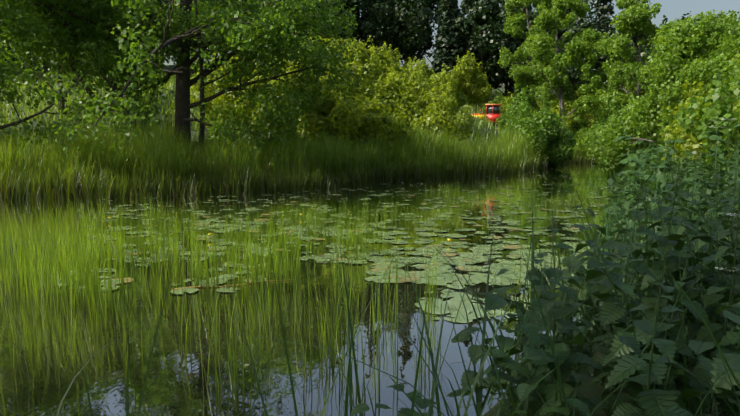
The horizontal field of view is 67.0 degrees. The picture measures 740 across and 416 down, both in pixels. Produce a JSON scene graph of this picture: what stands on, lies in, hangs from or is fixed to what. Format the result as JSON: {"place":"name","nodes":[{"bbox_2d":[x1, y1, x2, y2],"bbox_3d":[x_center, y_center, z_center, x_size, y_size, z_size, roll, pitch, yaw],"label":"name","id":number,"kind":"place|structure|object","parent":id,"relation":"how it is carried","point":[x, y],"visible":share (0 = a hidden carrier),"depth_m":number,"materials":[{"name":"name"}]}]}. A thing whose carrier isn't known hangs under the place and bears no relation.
{"place":"outdoors","nodes":[
{"label":"outdoors","id":0,"kind":"place"},
{"bbox_2d":[0,162,625,415],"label":"pond water","id":1,"kind":"structure","parent":0,"point":[175,385],"depth_m":5.35,"materials":[{"name":"green liquid"}]},
{"bbox_2d":[0,175,604,413],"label":"pond reeds","id":2,"kind":"object","parent":1,"relation":"on","point":[52,280],"visible":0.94,"depth_m":6.26,"materials":[{"name":"green plant"}]},
{"bbox_2d":[0,109,615,201],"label":"grass","id":3,"kind":"structure","parent":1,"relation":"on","point":[58,171],"depth_m":20.56,"materials":[{"name":"green plant"}]},
{"bbox_2d":[45,169,615,322],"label":"lily pads","id":4,"kind":"object","parent":1,"relation":"on","point":[462,259],"visible":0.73,"depth_m":8.38,"materials":[{"name":"green plant"}]},
{"bbox_2d":[0,60,739,415],"bbox_3d":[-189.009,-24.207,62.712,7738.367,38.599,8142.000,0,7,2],"label":"terrain","id":5,"kind":"structure","parent":0,"point":[594,390],"depth_m":19.03,"materials":[{"name":"green plant"}]},
{"bbox_2d":[0,5,16,88],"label":"tree","id":6,"kind":"object","parent":5,"relation":"on","point":[8,73],"visible":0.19,"depth_m":32.70,"materials":[{"name":"green plant"}]},
{"bbox_2d":[2,16,33,71],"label":"tree","id":7,"kind":"object","parent":5,"relation":"on","point":[13,58],"visible":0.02,"depth_m":75.40,"materials":[{"name":"green plant"}]},
{"bbox_2d":[1,7,120,115],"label":"tree","id":8,"kind":"object","parent":5,"relation":"on","point":[51,74],"visible":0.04,"depth_m":38.88,"materials":[{"name":"green plant"}]},
{"bbox_2d":[0,0,146,144],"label":"tree","id":9,"kind":"object","parent":5,"relation":"on","point":[16,31],"visible":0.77,"depth_m":20.12,"materials":[{"name":"green plant"}]},
{"bbox_2d":[0,0,169,138],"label":"tree","id":10,"kind":"object","parent":5,"relation":"on","point":[41,48],"visible":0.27,"depth_m":23.12,"materials":[{"name":"green plant"}]},
{"bbox_2d":[6,0,179,143],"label":"tree","id":11,"kind":"object","parent":5,"relation":"on","point":[94,45],"visible":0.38,"depth_m":21.75,"materials":[{"name":"green plant"}]},
{"bbox_2d":[99,0,172,98],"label":"tree","id":12,"kind":"object","parent":5,"relation":"on","point":[162,64],"visible":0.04,"depth_m":45.60,"materials":[{"name":"green plant"}]},
{"bbox_2d":[143,0,179,72],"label":"forest tree","id":13,"kind":"object","parent":5,"relation":"on","point":[160,2],"depth_m":80.29,"materials":[{"name":"green plant"}]},
{"bbox_2d":[6,0,361,155],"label":"tree","id":14,"kind":"object","parent":5,"relation":"on","point":[300,16],"visible":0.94,"depth_m":21.29,"materials":[{"name":"green plant"}]},
{"bbox_2d":[164,0,216,73],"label":"forest tree","id":15,"kind":"object","parent":5,"relation":"on","point":[192,71],"depth_m":83.13,"materials":[{"name":"green plant"}]},
{"bbox_2d":[130,0,276,143],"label":"tree stem","id":16,"kind":"object","parent":5,"relation":"on","point":[177,26],"visible":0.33,"depth_m":22.29,"materials":[{"name":"green plant"}]},
{"bbox_2d":[174,0,272,71],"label":"tree","id":17,"kind":"object","parent":5,"relation":"on","point":[194,53],"visible":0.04,"depth_m":51.42,"materials":[{"name":"green plant"}]},
{"bbox_2d":[190,53,278,123],"bbox_3d":[-8.395,-7.315,33.996,4.584,5.051,5.685,-6,9,-43],"label":"shrub","id":18,"kind":"object","parent":5,"relation":"on","point":[220,100],"visible":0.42,"depth_m":33.17,"materials":[{"name":"green plant"}]},
{"bbox_2d":[234,57,296,132],"bbox_3d":[-5.950,-6.214,32.061,4.141,4.745,4.141,-4,8,-33],"label":"shrub","id":19,"kind":"object","parent":5,"relation":"on","point":[248,109],"visible":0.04,"depth_m":30.99,"materials":[{"name":"green plant"}]},
{"bbox_2d":[269,30,305,77],"bbox_3d":[-6.093,-10.215,42.379,4.773,6.017,5.731,0,7,2],"label":"tree","id":20,"kind":"object","parent":5,"relation":"on","point":[289,64],"visible":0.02,"depth_m":40.78,"materials":[{"name":"green plant"}]},
{"bbox_2d":[0,70,586,156],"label":"slope grass","id":21,"kind":"structure","parent":5,"relation":"on","point":[169,86],"depth_m":44.34,"materials":[{"name":"green plant"}]},
{"bbox_2d":[252,51,341,143],"bbox_3d":[-3.814,-5.922,30.644,5.066,5.674,4.927,0,7,2],"label":"shrub","id":22,"kind":"object","parent":5,"relation":"on","point":[311,117],"visible":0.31,"depth_m":29.39,"materials":[{"name":"green plant"}]},
{"bbox_2d":[285,0,315,43],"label":"tree","id":23,"kind":"object","parent":5,"relation":"on","point":[298,33],"visible":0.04,"depth_m":85.36,"materials":[{"name":"green plant"}]},
{"bbox_2d":[308,32,333,51],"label":"shrub","id":24,"kind":"object","parent":5,"relation":"on","point":[310,38],"depth_m":45.94,"materials":[{"name":"green plant"}]},
{"bbox_2d":[297,0,366,38],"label":"forest tree","id":25,"kind":"object","parent":5,"relation":"on","point":[350,27],"visible":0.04,"depth_m":85.78,"materials":[{"name":"green plant"}]},
{"bbox_2d":[297,81,383,148],"bbox_3d":[-1.534,-4.604,29.641,4.564,4.224,4.653,0,7,2],"label":"shrub","id":26,"kind":"object","parent":5,"relation":"on","point":[340,105],"visible":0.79,"depth_m":28.78,"materials":[{"name":"green plant"}]},
{"bbox_2d":[309,38,374,134],"bbox_3d":[-2.323,-7.265,34.424,4.478,6.275,4.420,5,8,35],"label":"shrub","id":27,"kind":"object","parent":5,"relation":"on","point":[370,87],"visible":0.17,"depth_m":34.11,"materials":[{"name":"green plant"}]},
{"bbox_2d":[330,34,373,50],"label":"shrub","id":28,"kind":"object","parent":5,"relation":"on","point":[346,41],"visible":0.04,"depth_m":57.49,"materials":[{"name":"green plant"}]},
{"bbox_2d":[336,0,392,48],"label":"forest tree","id":29,"kind":"object","parent":5,"relation":"on","point":[367,26],"visible":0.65,"depth_m":86.75,"materials":[{"name":"green plant"}]},
{"bbox_2d":[341,38,387,114],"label":"shrub","id":30,"kind":"object","parent":5,"relation":"on","point":[364,52],"visible":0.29,"depth_m":38.74,"materials":[{"name":"green plant"}]},
{"bbox_2d":[0,151,739,415],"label":"grass plant","id":31,"kind":"object","parent":5,"relation":"on","point":[479,405],"depth_m":2.63,"materials":[{"name":"green plant"}]},
{"bbox_2d":[346,88,418,156],"bbox_3d":[0.599,-4.377,30.458,4.134,4.482,4.047,0,7,2],"label":"shrub","id":32,"kind":"object","parent":5,"relation":"on","point":[380,109],"visible":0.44,"depth_m":29.72,"materials":[{"name":"green plant"}]},
{"bbox_2d":[368,45,402,86],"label":"shrub","id":33,"kind":"object","parent":5,"relation":"on","point":[376,52],"visible":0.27,"depth_m":50.30,"materials":[{"name":"green plant"}]},
{"bbox_2d":[381,41,411,71],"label":"shrub","id":34,"kind":"object","parent":5,"relation":"on","point":[394,54],"visible":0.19,"depth_m":71.44,"materials":[{"name":"green plant"}]},
{"bbox_2d":[364,0,430,54],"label":"forest tree","id":35,"kind":"object","parent":5,"relation":"on","point":[379,43],"visible":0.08,"depth_m":100.19,"materials":[{"name":"green plant"}]},
{"bbox_2d":[366,65,431,134],"bbox_3d":[1.887,-6.465,36.767,5.241,5.645,4.548,0,7,2],"label":"shrub","id":36,"kind":"object","parent":5,"relation":"on","point":[394,89],"visible":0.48,"depth_m":35.48,"materials":[{"name":"green plant"}]},
{"bbox_2d":[368,0,443,65],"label":"forest tree","id":37,"kind":"object","parent":5,"relation":"on","point":[402,28],"visible":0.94,"depth_m":88.97,"materials":[{"name":"green plant"}]},
{"bbox_2d":[386,61,429,113],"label":"shrub","id":38,"kind":"object","parent":5,"relation":"on","point":[416,81],"visible":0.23,"depth_m":44.95,"materials":[{"name":"green plant"}]},
{"bbox_2d":[409,56,434,88],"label":"shrub","id":39,"kind":"object","parent":5,"relation":"on","point":[423,67],"visible":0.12,"depth_m":63.84,"materials":[{"name":"green plant"}]},
{"bbox_2d":[400,81,464,143],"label":"shrub","id":40,"kind":"object","parent":5,"relation":"on","point":[423,104],"visible":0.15,"depth_m":35.82,"materials":[{"name":"green plant"}]},
{"bbox_2d":[413,0,461,67],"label":"forest tree","id":41,"kind":"object","parent":5,"relation":"on","point":[439,7],"visible":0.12,"depth_m":100.59,"materials":[{"name":"green plant"}]},
{"bbox_2d":[409,95,469,148],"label":"shrub","id":42,"kind":"object","parent":5,"relation":"on","point":[429,119],"visible":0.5,"depth_m":34.39,"materials":[{"name":"green plant"}]},
{"bbox_2d":[414,85,474,137],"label":"shrub","id":43,"kind":"object","parent":5,"relation":"on","point":[467,120],"visible":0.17,"depth_m":39.49,"materials":[{"name":"green plant"}]},
{"bbox_2d":[424,64,466,107],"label":"shrub","id":44,"kind":"object","parent":5,"relation":"on","point":[436,80],"visible":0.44,"depth_m":48.08,"materials":[{"name":"green plant"}]},
{"bbox_2d":[428,0,468,76],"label":"forest conifer","id":45,"kind":"object","parent":5,"relation":"on","point":[451,8],"visible":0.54,"depth_m":82.11,"materials":[{"name":"green plant"}]},
{"bbox_2d":[450,50,487,105],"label":"shrub","id":46,"kind":"object","parent":5,"relation":"on","point":[466,68],"visible":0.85,"depth_m":68.63,"materials":[{"name":"green plant"}]},
{"bbox_2d":[461,0,484,64],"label":"tree","id":47,"kind":"object","parent":5,"relation":"on","point":[465,10],"visible":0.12,"depth_m":90.09,"materials":[{"name":"green plant"}]},
{"bbox_2d":[466,67,492,106],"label":"shrub","id":48,"kind":"object","parent":5,"relation":"on","point":[484,94],"visible":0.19,"depth_m":74.14,"materials":[{"name":"green plant"}]},
{"bbox_2d":[459,0,501,33],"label":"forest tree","id":49,"kind":"object","parent":5,"relation":"on","point":[462,5],"depth_m":111.42,"materials":[{"name":"green plant"}]},
{"bbox_2d":[443,0,520,86],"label":"forest tree","id":50,"kind":"object","parent":5,"relation":"on","point":[484,16],"visible":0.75,"depth_m":82.42,"materials":[{"name":"green plant"}]},
{"bbox_2d":[472,104,501,126],"bbox_3d":[13.137,-10.141,62.795,4.318,2.904,2.220,1,7,12],"label":"seaplane","id":51,"kind":"object","parent":5,"relation":"on","point":[492,112],"visible":0.29,"depth_m":61.72,"materials":[{"name":"red metal"}]},
{"bbox_2d":[492,92,513,112],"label":"shrub","id":52,"kind":"object","parent":5,"relation":"on","point":[509,100],"visible":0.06,"depth_m":68.11,"materials":[{"name":"green plant"}]},
{"bbox_2d":[468,6,554,97],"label":"forest tree","id":53,"kind":"object","parent":5,"relation":"on","point":[510,87],"visible":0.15,"depth_m":85.98,"materials":[{"name":"green plant"}]},
{"bbox_2d":[491,1,538,97],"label":"forest tree","id":54,"kind":"object","parent":5,"relation":"on","point":[534,16],"visible":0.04,"depth_m":94.59,"materials":[{"name":"green plant"}]},
{"bbox_2d":[487,0,566,106],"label":"tree","id":55,"kind":"object","parent":5,"relation":"on","point":[516,21],"visible":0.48,"depth_m":70.23,"materials":[{"name":"green plant"}]},
{"bbox_2d":[498,82,559,132],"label":"shrub","id":56,"kind":"object","parent":5,"relation":"on","point":[505,117],"visible":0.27,"depth_m":54.19,"materials":[{"name":"green plant"}]},
{"bbox_2d":[504,108,554,147],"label":"shrub","id":57,"kind":"object","parent":5,"relation":"on","point":[528,123],"depth_m":43.38,"materials":[{"name":"green plant"}]},
{"bbox_2d":[502,97,577,165],"bbox_3d":[12.206,-5.583,41.861,5.995,5.420,5.651,-3,7,-25],"label":"shrub","id":58,"kind":"object","parent":5,"relation":"on","point":[547,131],"visible":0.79,"depth_m":40.50,"materials":[{"name":"green plant"}]},
{"bbox_2d":[527,0,555,91],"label":"tree","id":59,"kind":"object","parent":5,"relation":"on","point":[547,30],"visible":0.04,"depth_m":100.55,"materials":[{"name":"green plant"}]},
{"bbox_2d":[350,116,739,415],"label":"nettles","id":60,"kind":"object","parent":5,"relation":"on","point":[613,311],"visible":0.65,"depth_m":2.51,"materials":[{"name":"green plant"}]},
{"bbox_2d":[537,98,574,125],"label":"shrub","id":61,"kind":"object","parent":5,"relation":"on","point":[556,109],"visible":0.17,"depth_m":66.17,"materials":[{"name":"green plant"}]},
{"bbox_2d":[539,101,572,133],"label":"shrub","id":62,"kind":"object","parent":5,"relation":"on","point":[564,124],"visible":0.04,"depth_m":57.04,"materials":[{"name":"green plant"}]},
{"bbox_2d":[540,8,577,108],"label":"tree","id":63,"kind":"object","parent":5,"relation":"on","point":[560,33],"visible":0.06,"depth_m":86.23,"materials":[{"name":"green plant"}]},
{"bbox_2d":[495,0,626,136],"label":"tree","id":64,"kind":"object","parent":5,"relation":"on","point":[577,47],"visible":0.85,"depth_m":56.52,"materials":[{"name":"green plant"}]},
{"bbox_2d":[532,0,605,67],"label":"forest tree","id":65,"kind":"object","parent":5,"relation":"on","point":[592,8],"visible":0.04,"depth_m":101.41,"materials":[{"name":"green plant"}]},
{"bbox_2d":[553,16,610,92],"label":"forest tree","id":66,"kind":"object","parent":5,"relation":"on","point":[573,28],"visible":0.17,"depth_m":82.95,"materials":[{"name":"green plant"}]},
{"bbox_2d":[565,82,603,134],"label":"shrub","id":67,"kind":"object","parent":5,"relation":"on","point":[585,118],"visible":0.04,"depth_m":66.44,"materials":[{"name":"green plant"}]},
{"bbox_2d":[445,137,739,415],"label":"undergrowth plant","id":68,"kind":"object","parent":5,"relation":"on","point":[624,342],"visible":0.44,"depth_m":2.52,"materials":[{"name":"green plant"}]},
{"bbox_2d":[590,0,616,84],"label":"forest conifer","id":69,"kind":"object","parent":5,"relation":"on","point":[604,8],"visible":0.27,"depth_m":96.09,"materials":[{"name":"green plant"}]},
{"bbox_2d":[592,96,631,127],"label":"shrub","id":70,"kind":"object","parent":5,"relation":"on","point":[604,121],"depth_m":55.44,"materials":[{"name":"green plant"}]},
{"bbox_2d":[584,99,642,165],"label":"shrub","id":71,"kind":"object","parent":5,"relation":"on","point":[618,114],"visible":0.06,"depth_m":43.13,"materials":[{"name":"green plant"}]},
{"bbox_2d":[573,0,661,159],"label":"tree","id":72,"kind":"object","parent":5,"relation":"on","point":[634,18],"visible":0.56,"depth_m":50.69,"materials":[{"name":"green plant"}]},
{"bbox_2d":[587,83,647,127],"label":"shrub","id":73,"kind":"object","parent":5,"relation":"on","point":[590,117],"visible":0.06,"depth_m":64.11,"materials":[{"name":"green plant"}]},
{"bbox_2d":[601,15,667,84],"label":"forest tree","id":74,"kind":"object","parent":5,"relation":"on","point":[634,39],"visible":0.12,"depth_m":78.68,"materials":[{"name":"green plant"}]},
{"bbox_2d":[620,11,690,92],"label":"forest tree","id":75,"kind":"object","parent":5,"relation":"on","point":[643,50],"depth_m":72.33,"materials":[{"name":"green plant"}]},
{"bbox_2d":[585,11,739,166],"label":"tree","id":76,"kind":"object","parent":5,"relation":"on","point":[680,45],"visible":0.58,"depth_m":25.52,"materials":[{"name":"green plant"}]},
{"bbox_2d":[657,81,715,156],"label":"shrub","id":77,"kind":"object","parent":5,"relation":"on","point":[679,108],"depth_m":23.72,"materials":[{"name":"green plant"}]},
{"bbox_2d":[643,10,739,104],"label":"tree","id":78,"kind":"object","parent":5,"relation":"on","point":[723,16],"visible":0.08,"depth_m":35.08,"materials":[{"name":"green plant"}]},
{"bbox_2d":[660,82,739,169],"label":"shrub","id":79,"kind":"object","parent":5,"relation":"on","point":[691,143],"visible":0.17,"depth_m":16.61,"materials":[{"name":"green plant"}]},
{"bbox_2d":[671,24,739,100],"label":"tree","id":80,"kind":"object","parent":5,"relation":"on","point":[729,56],"visible":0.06,"depth_m":23.48,"materials":[{"name":"green plant"}]},
{"bbox_2d":[677,66,739,180],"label":"shrub","id":81,"kind":"object","parent":5,"relation":"on","point":[715,108],"visible":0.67,"depth_m":12.76,"materials":[{"name":"green plant"}]},
{"bbox_2d":[701,55,739,120],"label":"tree","id":82,"kind":"object","parent":5,"relation":"on","point":[735,70],"visible":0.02,"depth_m":19.02,"materials":[{"name":"green plant"}]},
{"bbox_2d":[728,53,739,115],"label":"shrub","id":83,"kind":"object","parent":5,"relation":"on","point":[736,81],"visible":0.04,"depth_m":18.86,"materials":[{"name":"green plant"}]},
{"bbox_2d":[31,0,739,86],"label":"sky","id":84,"kind":"structure","parent":0,"point":[672,9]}
]}

